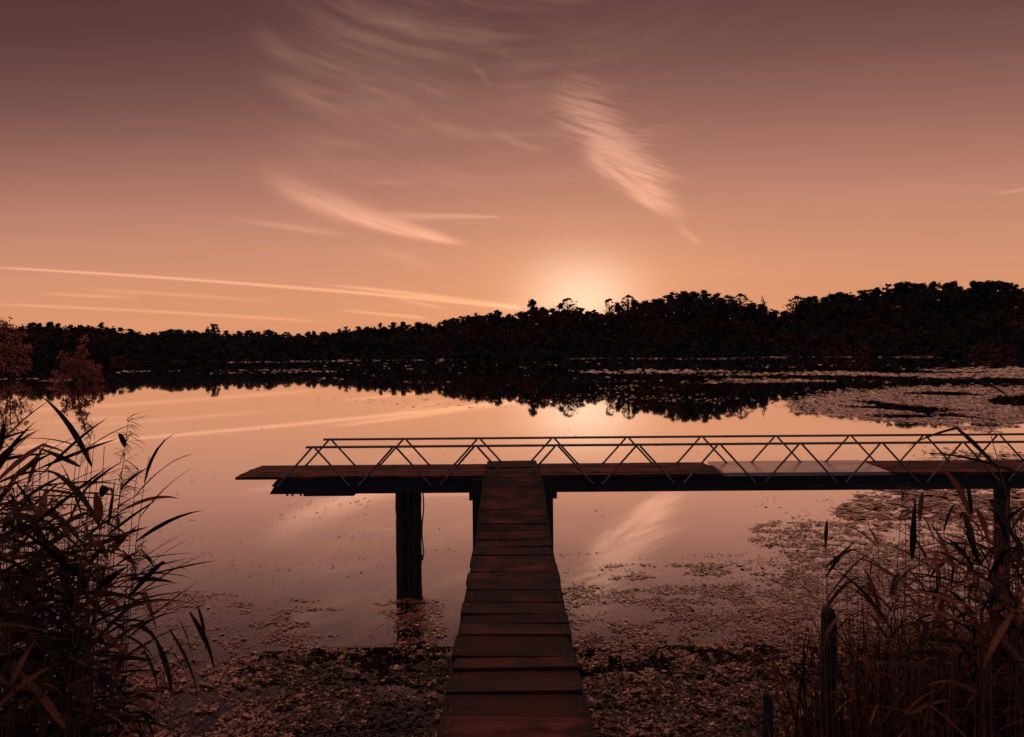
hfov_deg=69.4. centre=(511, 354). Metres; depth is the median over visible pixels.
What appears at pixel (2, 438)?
reed
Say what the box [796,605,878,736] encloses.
reed
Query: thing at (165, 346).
woodland
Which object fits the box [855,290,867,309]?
tree
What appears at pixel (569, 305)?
tree
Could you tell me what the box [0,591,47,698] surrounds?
reed
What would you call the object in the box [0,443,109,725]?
reed
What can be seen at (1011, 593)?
reed
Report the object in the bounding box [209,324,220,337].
tree
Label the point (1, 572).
reed
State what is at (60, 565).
reed
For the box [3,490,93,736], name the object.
reed
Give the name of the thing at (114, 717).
reed
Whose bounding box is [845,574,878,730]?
reed
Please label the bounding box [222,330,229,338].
tree
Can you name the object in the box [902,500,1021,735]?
reed
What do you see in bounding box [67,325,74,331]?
tree
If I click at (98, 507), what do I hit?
reed
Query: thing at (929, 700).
reed
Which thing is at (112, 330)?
tree
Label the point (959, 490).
reed
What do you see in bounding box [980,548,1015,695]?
reed
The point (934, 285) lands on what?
tree
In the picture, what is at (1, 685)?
reed
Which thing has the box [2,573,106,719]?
reed
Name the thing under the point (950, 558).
reed
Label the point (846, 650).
reed
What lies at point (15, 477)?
reed
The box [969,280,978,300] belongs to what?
tree
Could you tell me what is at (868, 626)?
reed
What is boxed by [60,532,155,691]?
reed
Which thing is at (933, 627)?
reed
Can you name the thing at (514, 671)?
walkway
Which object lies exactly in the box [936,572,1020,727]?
reed
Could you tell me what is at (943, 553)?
reed
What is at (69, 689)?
reed
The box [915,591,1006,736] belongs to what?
reed
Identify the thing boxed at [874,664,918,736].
reed
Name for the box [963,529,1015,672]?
reed
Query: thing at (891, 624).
reed
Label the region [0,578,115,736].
reed
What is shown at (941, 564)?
reed
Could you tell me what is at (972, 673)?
reed
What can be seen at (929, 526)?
reed
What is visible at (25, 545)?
reed
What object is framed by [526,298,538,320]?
tree
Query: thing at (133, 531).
reed
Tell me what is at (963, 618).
reed
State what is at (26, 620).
reed
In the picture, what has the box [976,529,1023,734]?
reed
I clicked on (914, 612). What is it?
reed
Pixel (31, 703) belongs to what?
reed
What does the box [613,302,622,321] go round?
tree
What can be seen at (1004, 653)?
reed
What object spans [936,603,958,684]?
reed
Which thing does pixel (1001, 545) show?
reed
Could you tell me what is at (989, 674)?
reed
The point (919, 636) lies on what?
reed
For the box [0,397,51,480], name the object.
reed
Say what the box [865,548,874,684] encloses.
reed
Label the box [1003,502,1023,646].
reed
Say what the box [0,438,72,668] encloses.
reed
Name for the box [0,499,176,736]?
reed
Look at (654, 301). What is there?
tree
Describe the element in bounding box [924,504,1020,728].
reed
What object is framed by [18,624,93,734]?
reed
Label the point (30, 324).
tree
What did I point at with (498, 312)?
tree
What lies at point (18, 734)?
reed
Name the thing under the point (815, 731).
reed undergrowth
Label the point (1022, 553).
reed
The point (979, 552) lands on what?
reed
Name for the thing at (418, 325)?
tree
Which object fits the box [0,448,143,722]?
reed
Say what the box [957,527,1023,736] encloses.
reed
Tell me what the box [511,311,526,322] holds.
tree
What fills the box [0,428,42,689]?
reed
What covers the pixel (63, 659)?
reed
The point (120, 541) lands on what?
reed
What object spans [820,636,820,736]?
reed
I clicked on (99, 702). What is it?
reed
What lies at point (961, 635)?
reed
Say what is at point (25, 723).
reed
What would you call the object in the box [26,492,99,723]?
reed
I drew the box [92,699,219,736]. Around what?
reed undergrowth
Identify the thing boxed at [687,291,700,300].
tree
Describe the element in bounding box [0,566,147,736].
reed
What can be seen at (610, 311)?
tree
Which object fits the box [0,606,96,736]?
reed
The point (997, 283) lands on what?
tree
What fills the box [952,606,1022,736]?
reed
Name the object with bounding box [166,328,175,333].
tree
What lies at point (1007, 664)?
reed
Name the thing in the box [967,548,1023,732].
reed
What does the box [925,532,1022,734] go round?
reed
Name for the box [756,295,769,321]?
tree
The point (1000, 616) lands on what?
reed
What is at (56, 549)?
reed
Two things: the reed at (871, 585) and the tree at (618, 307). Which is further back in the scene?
the tree at (618, 307)
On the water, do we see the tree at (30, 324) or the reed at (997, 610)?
the reed at (997, 610)
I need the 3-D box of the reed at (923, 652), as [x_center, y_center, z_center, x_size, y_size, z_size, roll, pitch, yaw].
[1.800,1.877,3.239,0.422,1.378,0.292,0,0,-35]
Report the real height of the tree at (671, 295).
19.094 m
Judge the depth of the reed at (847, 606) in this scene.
4.80 m
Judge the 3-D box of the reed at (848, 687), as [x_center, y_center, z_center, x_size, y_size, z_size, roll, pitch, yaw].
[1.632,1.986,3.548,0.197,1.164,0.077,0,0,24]
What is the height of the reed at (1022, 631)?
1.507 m
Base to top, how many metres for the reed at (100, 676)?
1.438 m
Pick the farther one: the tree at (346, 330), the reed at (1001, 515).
the tree at (346, 330)
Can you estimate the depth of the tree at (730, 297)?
520.78 m
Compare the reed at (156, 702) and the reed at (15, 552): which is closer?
the reed at (156, 702)
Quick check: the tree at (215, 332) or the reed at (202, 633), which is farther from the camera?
the tree at (215, 332)
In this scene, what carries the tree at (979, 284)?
on the hills
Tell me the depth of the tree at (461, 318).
524.67 m
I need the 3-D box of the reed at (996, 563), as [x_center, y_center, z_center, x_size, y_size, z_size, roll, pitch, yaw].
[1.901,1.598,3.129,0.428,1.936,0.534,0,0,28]
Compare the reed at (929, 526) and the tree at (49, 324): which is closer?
the reed at (929, 526)
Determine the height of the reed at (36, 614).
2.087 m
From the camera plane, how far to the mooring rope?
8.49 m
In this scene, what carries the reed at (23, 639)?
on the water
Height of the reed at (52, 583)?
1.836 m
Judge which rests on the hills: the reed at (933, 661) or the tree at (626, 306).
the tree at (626, 306)
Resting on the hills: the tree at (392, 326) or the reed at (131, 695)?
the tree at (392, 326)
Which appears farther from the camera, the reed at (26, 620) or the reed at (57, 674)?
the reed at (57, 674)
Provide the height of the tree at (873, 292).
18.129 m
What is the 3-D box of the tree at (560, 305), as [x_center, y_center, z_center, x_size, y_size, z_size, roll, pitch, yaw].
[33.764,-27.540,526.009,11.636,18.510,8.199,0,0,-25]
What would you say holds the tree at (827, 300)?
on the hills
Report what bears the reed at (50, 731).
on the water
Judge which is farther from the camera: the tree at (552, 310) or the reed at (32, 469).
the tree at (552, 310)
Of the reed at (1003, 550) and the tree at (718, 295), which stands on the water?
the reed at (1003, 550)
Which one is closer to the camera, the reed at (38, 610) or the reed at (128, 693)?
the reed at (38, 610)
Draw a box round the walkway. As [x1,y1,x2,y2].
[436,460,595,736]
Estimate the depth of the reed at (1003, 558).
4.55 m
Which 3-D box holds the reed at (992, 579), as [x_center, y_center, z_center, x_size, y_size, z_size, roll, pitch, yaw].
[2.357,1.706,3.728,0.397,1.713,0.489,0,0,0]
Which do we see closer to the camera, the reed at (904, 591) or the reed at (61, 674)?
the reed at (61, 674)
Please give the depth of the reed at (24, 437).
3.96 m
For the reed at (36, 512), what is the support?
on the water
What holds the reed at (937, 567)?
on the water
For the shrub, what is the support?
in the water
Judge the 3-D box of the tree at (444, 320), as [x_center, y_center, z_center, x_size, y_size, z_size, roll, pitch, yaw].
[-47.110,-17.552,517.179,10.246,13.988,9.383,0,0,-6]
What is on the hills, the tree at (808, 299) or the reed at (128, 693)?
the tree at (808, 299)
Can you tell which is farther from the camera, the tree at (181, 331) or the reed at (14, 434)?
the tree at (181, 331)
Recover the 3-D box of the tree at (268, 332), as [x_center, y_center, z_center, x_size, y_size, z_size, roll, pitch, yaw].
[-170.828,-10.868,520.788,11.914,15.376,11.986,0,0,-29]
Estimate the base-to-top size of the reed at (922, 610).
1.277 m
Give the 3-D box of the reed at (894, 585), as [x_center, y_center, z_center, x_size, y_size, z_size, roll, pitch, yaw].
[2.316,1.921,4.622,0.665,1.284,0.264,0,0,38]
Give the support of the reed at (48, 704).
on the water
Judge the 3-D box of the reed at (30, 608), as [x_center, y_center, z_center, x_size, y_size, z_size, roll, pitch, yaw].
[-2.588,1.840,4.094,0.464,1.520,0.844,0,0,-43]
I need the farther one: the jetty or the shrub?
the shrub
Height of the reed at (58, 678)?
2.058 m
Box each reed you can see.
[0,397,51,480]
[0,418,137,736]
[0,422,85,697]
[0,423,65,694]
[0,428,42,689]
[0,430,55,681]
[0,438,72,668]
[0,438,117,715]
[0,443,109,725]
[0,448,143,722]
[0,449,66,732]
[0,450,100,727]
[0,453,53,730]
[0,460,108,736]
[0,467,107,707]
[0,473,123,735]
[0,476,126,705]
[0,478,91,736]
[0,481,91,725]
[0,494,106,733]
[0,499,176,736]
[0,501,129,734]
[0,503,51,675]
[0,506,118,707]
[0,507,144,736]
[0,508,111,691]
[0,509,48,691]
[0,512,78,707]
[0,512,92,657]
[0,514,65,714]
[0,516,74,729]
[0,517,99,718]
[0,520,9,724]
[0,520,180,736]
[0,521,57,680]
[0,531,81,582]
[0,532,77,724]
[0,535,130,736]
[0,542,24,626]
[0,544,81,726]
[0,550,183,736]
[0,553,30,635]
[0,561,72,706]
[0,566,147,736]
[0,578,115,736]
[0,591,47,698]
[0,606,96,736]
[0,630,73,736]
[0,639,36,736]
[0,649,29,730]
[0,658,40,731]
[0,662,61,705]
[1,439,75,708]
[1,453,52,724]
[1,491,118,734]
[1,495,59,604]
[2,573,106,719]
[2,670,49,728]
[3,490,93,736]
[5,476,47,732]
[6,473,137,736]
[6,568,103,733]
[7,523,178,736]
[9,511,165,734]
[10,477,82,710]
[11,465,110,708]
[13,395,149,710]
[13,614,150,736]
[14,572,102,722]
[17,418,121,669]
[18,515,168,736]
[18,530,96,727]
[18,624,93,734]
[19,685,58,725]
[20,527,107,728]
[21,639,73,736]
[22,683,61,730]
[24,492,107,721]
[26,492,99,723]
[26,538,143,725]
[29,511,152,718]
[29,565,147,733]
[31,527,164,736]
[31,611,72,736]
[31,660,103,733]
[32,480,130,736]
[35,539,127,722]
[36,469,195,736]
[38,705,65,736]
[44,600,113,736]
[47,446,192,736]
[48,574,141,712]
[49,633,132,736]
[55,424,148,736]
[59,618,126,736]
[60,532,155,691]
[62,539,188,729]
[64,461,155,736]
[66,679,124,736]
[73,642,154,736]
[84,692,134,736]
[85,537,193,735]
[87,568,165,710]
[90,478,168,733]
[92,474,187,736]
[93,713,130,735]
[97,549,216,714]
[98,432,204,736]
[100,454,195,736]
[102,412,163,735]
[122,663,167,736]
[141,606,226,736]
[772,521,882,736]
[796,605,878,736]
[804,668,816,733]
[806,567,843,736]
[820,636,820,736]
[823,620,956,736]
[826,683,846,721]
[827,563,942,736]
[830,650,859,736]
[832,527,940,736]
[834,597,839,736]
[836,554,888,736]
[836,633,896,727]
[837,524,934,709]
[837,563,936,717]
[838,568,926,734]
[838,654,862,726]
[840,598,936,701]
[845,566,850,687]
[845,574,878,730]
[845,600,847,723]
[846,556,850,704]
[849,568,851,736]
[850,580,871,685]
[852,629,980,735]
[854,575,959,736]
[856,492,984,735]
[856,593,857,725]
[856,662,871,732]
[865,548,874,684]
[866,550,950,690]
[869,564,935,726]
[874,510,962,706]
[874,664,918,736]
[881,523,965,681]
[881,544,898,735]
[881,616,949,693]
[881,645,953,736]
[884,601,972,721]
[886,561,961,696]
[889,501,955,736]
[890,481,944,735]
[891,593,892,702]
[893,546,966,729]
[894,570,988,699]
[894,590,994,719]
[898,595,966,709]
[900,519,979,706]
[901,630,934,734]
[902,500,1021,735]
[902,503,988,731]
[903,545,920,642]
[904,521,1021,736]
[905,508,1023,736]
[906,556,1023,736]
[906,559,978,735]
[907,465,983,736]
[908,426,1023,677]
[908,535,958,736]
[910,568,1023,736]
[910,616,944,736]
[911,551,997,736]
[912,523,975,736]
[912,595,914,705]
[914,624,975,705]
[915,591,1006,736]
[917,577,922,710]
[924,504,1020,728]
[924,587,980,679]
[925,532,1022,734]
[927,534,984,682]
[928,654,931,736]
[930,377,1023,701]
[930,551,982,723]
[932,500,1023,736]
[932,538,984,695]
[934,510,1023,718]
[934,524,996,729]
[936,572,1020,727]
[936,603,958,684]
[940,595,1023,736]
[940,606,997,728]
[941,545,1018,736]
[942,510,1022,736]
[944,514,1003,671]
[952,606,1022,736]
[955,539,1021,734]
[957,523,1001,733]
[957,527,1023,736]
[957,529,1020,683]
[958,494,1023,734]
[958,498,1016,716]
[959,476,1023,736]
[959,650,1011,734]
[961,595,985,734]
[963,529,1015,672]
[964,511,1023,650]
[965,485,1023,731]
[967,505,1023,693]
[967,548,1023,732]
[967,622,1014,729]
[969,576,1023,732]
[970,536,1005,734]
[974,609,1023,694]
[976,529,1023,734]
[976,620,1023,722]
[977,526,1023,690]
[978,569,1021,736]
[980,538,1023,691]
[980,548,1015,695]
[984,517,1023,672]
[985,558,1023,732]
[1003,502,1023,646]
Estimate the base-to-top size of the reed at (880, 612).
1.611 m
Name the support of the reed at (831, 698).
on the water
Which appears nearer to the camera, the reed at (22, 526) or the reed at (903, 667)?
the reed at (22, 526)
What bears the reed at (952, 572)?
on the water
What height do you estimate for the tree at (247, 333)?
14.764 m
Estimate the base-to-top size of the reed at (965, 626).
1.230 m
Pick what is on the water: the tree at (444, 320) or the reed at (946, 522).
the reed at (946, 522)
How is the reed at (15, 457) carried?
on the water
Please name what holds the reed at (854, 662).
on the water
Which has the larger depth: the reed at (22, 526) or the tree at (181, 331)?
the tree at (181, 331)
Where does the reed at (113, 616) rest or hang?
on the water
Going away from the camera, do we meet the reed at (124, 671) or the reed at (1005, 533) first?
the reed at (1005, 533)
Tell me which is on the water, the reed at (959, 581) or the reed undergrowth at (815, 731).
the reed at (959, 581)
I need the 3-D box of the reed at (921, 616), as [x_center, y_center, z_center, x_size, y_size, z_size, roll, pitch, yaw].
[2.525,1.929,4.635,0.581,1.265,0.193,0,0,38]
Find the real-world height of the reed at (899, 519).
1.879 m
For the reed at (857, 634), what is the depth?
3.87 m
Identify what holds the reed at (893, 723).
on the water
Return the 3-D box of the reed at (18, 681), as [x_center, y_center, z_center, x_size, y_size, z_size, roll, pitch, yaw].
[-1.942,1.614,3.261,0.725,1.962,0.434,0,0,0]
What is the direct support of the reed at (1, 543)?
on the water
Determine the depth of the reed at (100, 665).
3.25 m
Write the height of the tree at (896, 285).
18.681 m
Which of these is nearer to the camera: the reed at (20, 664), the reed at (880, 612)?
the reed at (20, 664)
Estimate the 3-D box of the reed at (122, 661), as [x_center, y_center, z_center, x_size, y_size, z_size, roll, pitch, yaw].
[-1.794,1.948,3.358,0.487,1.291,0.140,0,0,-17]
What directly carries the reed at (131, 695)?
on the water
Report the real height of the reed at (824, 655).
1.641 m
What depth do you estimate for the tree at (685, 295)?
517.70 m
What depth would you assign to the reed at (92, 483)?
3.42 m
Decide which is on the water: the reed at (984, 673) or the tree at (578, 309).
the reed at (984, 673)
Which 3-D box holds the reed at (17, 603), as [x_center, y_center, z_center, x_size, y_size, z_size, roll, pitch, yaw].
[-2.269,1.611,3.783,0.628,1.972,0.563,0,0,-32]
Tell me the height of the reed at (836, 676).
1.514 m
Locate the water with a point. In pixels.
(226, 423)
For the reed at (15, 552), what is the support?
on the water
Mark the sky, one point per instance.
(294, 167)
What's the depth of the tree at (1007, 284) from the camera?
516.24 m
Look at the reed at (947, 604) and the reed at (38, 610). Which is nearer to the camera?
the reed at (38, 610)
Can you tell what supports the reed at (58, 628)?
on the water
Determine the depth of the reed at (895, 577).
3.40 m
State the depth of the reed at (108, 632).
3.40 m
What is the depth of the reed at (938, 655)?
4.32 m
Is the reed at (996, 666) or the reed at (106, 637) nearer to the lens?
the reed at (106, 637)
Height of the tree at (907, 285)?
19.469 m
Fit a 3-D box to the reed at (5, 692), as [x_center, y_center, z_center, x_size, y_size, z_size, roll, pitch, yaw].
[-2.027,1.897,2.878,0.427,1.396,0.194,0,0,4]
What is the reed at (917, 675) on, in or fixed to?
on the water
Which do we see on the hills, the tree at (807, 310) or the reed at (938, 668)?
the tree at (807, 310)
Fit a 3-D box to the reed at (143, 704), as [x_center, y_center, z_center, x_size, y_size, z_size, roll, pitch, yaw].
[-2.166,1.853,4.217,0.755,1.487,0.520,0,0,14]
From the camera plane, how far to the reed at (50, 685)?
2.83 m
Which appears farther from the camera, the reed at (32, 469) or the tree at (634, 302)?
the tree at (634, 302)
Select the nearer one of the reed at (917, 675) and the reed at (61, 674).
the reed at (61, 674)
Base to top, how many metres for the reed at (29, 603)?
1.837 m
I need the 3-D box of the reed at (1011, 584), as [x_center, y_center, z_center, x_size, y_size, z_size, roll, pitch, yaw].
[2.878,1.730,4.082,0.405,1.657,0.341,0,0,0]
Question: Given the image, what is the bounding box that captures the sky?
[0,0,1023,336]
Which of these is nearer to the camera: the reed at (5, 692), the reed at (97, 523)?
the reed at (5, 692)
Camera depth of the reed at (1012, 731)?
3.31 m
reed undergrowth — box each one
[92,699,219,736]
[594,563,1023,736]
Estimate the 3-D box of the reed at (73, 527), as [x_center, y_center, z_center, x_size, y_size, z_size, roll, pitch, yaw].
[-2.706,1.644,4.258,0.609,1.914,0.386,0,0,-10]
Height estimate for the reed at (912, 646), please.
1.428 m
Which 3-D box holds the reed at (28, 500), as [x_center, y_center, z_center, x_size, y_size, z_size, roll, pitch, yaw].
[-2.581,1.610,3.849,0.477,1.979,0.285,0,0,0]
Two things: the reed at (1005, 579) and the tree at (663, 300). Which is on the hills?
the tree at (663, 300)
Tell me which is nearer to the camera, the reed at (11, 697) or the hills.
the reed at (11, 697)
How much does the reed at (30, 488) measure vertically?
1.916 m
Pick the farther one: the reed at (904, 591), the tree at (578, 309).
the tree at (578, 309)
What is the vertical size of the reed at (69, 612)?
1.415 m
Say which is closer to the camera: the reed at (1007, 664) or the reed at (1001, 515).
the reed at (1001, 515)
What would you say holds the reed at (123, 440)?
on the water
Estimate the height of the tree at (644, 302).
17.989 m
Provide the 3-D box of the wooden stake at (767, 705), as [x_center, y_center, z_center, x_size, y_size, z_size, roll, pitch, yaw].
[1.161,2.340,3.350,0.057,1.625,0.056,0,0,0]
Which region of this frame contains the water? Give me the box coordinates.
[0,355,1023,736]
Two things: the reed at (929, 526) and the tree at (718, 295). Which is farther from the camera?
the tree at (718, 295)
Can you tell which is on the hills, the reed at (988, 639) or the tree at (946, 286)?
the tree at (946, 286)
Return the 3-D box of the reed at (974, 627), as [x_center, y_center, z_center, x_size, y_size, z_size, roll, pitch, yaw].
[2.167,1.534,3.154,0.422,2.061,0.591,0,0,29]
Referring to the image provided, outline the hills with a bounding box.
[1,305,1023,362]
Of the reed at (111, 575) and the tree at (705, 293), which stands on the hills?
the tree at (705, 293)
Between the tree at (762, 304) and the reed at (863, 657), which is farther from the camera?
the tree at (762, 304)
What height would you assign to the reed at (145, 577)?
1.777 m
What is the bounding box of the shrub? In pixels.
[47,334,105,383]
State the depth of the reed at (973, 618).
3.23 m
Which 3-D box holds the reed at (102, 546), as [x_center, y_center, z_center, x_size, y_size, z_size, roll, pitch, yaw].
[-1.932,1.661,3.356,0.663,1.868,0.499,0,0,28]
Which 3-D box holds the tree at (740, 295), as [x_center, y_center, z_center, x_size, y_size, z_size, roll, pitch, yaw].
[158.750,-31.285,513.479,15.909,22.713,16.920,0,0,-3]
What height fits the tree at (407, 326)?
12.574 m
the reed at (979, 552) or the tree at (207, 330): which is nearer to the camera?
the reed at (979, 552)
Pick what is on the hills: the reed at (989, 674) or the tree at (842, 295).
the tree at (842, 295)
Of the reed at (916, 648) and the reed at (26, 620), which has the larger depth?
the reed at (916, 648)
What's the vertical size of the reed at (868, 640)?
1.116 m
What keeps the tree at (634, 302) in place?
on the hills
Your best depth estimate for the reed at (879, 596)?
4.46 m
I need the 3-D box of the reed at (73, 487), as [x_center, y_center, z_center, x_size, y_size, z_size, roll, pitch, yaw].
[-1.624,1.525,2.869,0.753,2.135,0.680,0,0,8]
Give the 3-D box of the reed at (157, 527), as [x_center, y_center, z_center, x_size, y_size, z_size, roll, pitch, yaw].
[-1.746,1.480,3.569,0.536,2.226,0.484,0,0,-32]
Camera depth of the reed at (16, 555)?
3.89 m
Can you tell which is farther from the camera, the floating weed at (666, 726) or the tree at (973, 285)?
the tree at (973, 285)
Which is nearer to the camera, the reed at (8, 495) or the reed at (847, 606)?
the reed at (8, 495)
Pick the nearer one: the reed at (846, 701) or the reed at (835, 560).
the reed at (846, 701)
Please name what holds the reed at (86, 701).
on the water
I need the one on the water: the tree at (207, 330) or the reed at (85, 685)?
the reed at (85, 685)
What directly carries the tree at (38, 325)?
on the hills
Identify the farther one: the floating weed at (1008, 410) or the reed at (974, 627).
the floating weed at (1008, 410)
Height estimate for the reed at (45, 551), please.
2.092 m
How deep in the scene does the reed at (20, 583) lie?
3.66 m
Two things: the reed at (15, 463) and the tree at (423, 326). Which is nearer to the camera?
the reed at (15, 463)
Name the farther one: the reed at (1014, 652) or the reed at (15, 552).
the reed at (15, 552)
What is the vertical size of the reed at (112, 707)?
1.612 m
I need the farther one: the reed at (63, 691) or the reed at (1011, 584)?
the reed at (1011, 584)
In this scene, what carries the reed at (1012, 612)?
on the water
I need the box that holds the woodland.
[0,286,1023,362]
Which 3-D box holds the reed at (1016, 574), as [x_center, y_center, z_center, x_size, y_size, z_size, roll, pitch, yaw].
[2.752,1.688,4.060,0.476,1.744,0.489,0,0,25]
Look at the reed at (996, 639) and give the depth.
2.93 m
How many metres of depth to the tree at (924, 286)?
520.07 m
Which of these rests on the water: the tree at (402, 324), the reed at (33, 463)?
the reed at (33, 463)
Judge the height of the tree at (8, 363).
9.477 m
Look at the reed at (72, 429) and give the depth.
3.42 m
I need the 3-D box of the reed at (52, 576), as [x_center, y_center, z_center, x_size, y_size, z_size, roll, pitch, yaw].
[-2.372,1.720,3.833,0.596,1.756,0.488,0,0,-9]
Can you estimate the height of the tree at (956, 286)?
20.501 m
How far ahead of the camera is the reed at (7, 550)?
4.14 m
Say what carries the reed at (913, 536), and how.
on the water
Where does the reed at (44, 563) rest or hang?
on the water
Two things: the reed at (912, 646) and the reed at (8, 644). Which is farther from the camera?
the reed at (912, 646)
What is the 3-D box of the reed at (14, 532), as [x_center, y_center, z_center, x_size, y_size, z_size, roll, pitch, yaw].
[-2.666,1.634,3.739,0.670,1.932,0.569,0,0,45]
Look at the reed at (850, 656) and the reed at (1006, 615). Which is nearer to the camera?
the reed at (850, 656)
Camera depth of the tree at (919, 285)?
517.38 m
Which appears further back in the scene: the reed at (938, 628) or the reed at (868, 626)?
the reed at (868, 626)
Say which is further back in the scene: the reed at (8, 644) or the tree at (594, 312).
the tree at (594, 312)
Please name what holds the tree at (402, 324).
on the hills
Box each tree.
[0,316,37,378]
[24,322,35,331]
[34,323,42,329]
[45,321,55,330]
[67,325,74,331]
[96,322,103,332]
[108,326,117,334]
[116,327,124,335]
[125,329,134,335]
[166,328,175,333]
[174,329,184,334]
[204,327,210,335]
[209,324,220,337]
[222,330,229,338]
[242,330,254,336]
[261,329,273,337]
[341,326,349,332]
[388,322,396,330]
[398,321,407,328]
[402,324,412,330]
[410,322,422,332]
[421,323,431,333]
[437,319,448,335]
[456,315,464,320]
[493,310,502,321]
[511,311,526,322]
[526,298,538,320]
[547,307,559,320]
[555,303,563,320]
[559,298,577,319]
[571,307,584,324]
[581,311,594,323]
[590,309,599,322]
[602,298,616,316]
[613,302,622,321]
[617,294,637,317]
[629,299,638,320]
[636,300,651,315]
[648,298,658,313]
[656,295,676,311]
[667,292,674,299]
[673,290,691,307]
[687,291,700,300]
[696,289,712,310]
[713,293,722,311]
[724,294,733,313]
[729,293,751,315]
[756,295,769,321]
[782,295,810,322]
[794,300,810,318]
[802,296,821,316]
[819,292,844,310]
[819,297,831,310]
[829,292,853,313]
[847,292,855,304]
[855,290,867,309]
[861,288,883,302]
[879,283,895,299]
[892,283,905,306]
[899,281,922,302]
[909,283,924,303]
[918,283,931,290]
[927,279,942,299]
[937,282,955,304]
[949,280,962,292]
[968,281,996,304]
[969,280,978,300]
[979,280,996,290]
[990,280,1005,300]
[996,282,1016,302]
[1009,283,1018,304]
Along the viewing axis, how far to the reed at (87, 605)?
4.33 m
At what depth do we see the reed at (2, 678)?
2.75 m
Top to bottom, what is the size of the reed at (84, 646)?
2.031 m
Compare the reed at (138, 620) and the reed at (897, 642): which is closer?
the reed at (897, 642)
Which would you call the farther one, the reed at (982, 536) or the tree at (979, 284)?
the tree at (979, 284)
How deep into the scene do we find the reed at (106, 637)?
3.02 m
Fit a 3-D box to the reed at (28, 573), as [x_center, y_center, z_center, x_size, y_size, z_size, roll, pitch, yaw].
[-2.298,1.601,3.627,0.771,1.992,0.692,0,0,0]
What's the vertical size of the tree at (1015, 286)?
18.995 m
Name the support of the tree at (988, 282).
on the hills
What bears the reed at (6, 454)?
on the water
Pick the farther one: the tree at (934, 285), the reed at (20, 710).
the tree at (934, 285)
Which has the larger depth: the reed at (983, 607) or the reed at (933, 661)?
the reed at (933, 661)
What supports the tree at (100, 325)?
on the hills
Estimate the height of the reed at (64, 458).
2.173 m
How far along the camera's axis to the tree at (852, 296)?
524.25 m
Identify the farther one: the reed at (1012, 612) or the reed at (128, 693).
the reed at (128, 693)
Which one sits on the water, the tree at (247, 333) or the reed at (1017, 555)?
the reed at (1017, 555)
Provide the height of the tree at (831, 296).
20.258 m
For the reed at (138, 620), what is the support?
on the water
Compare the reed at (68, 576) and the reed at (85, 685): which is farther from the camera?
the reed at (85, 685)
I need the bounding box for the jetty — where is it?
[235,433,1023,577]
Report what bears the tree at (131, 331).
on the hills
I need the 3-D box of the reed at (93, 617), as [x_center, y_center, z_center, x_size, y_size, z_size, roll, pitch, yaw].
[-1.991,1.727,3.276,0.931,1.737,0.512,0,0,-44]
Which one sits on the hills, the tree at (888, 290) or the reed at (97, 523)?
the tree at (888, 290)
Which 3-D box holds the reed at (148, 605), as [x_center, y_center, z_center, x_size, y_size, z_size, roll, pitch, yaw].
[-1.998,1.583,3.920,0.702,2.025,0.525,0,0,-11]
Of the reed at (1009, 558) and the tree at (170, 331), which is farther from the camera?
the tree at (170, 331)
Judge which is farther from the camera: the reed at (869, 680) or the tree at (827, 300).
the tree at (827, 300)
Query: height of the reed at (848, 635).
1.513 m
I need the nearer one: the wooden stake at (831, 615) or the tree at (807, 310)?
the wooden stake at (831, 615)
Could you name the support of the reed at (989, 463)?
on the water
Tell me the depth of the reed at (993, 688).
3.73 m
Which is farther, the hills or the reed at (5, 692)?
the hills
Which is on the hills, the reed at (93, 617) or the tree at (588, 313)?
the tree at (588, 313)
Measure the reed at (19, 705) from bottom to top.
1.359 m
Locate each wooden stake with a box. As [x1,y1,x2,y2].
[763,691,772,736]
[821,606,836,736]
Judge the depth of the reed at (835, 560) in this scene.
3.81 m
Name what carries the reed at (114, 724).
on the water
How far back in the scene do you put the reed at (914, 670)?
4.00 m
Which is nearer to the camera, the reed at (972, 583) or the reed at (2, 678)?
the reed at (2, 678)
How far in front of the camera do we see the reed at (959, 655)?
3.97 m
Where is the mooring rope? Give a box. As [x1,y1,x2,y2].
[420,493,423,560]
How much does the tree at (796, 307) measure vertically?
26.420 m
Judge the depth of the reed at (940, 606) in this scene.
3.60 m
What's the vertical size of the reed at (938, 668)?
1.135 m
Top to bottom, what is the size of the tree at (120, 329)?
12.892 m
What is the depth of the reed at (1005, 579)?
4.38 m
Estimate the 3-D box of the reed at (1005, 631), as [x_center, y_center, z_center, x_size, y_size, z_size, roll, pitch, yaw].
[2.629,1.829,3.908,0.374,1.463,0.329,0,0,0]
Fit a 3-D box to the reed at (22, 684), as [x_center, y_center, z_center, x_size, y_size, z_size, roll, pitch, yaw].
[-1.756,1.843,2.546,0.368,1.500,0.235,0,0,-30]
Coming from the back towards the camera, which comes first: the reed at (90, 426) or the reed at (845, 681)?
the reed at (90, 426)
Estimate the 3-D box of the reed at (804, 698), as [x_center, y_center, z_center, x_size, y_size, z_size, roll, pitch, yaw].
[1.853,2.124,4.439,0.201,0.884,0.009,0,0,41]
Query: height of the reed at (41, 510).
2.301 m
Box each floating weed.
[0,446,1023,736]
[2,356,1023,516]
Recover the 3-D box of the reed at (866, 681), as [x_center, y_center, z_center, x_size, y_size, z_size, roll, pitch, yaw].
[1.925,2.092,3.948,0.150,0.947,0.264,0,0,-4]
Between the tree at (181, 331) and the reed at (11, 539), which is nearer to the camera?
the reed at (11, 539)

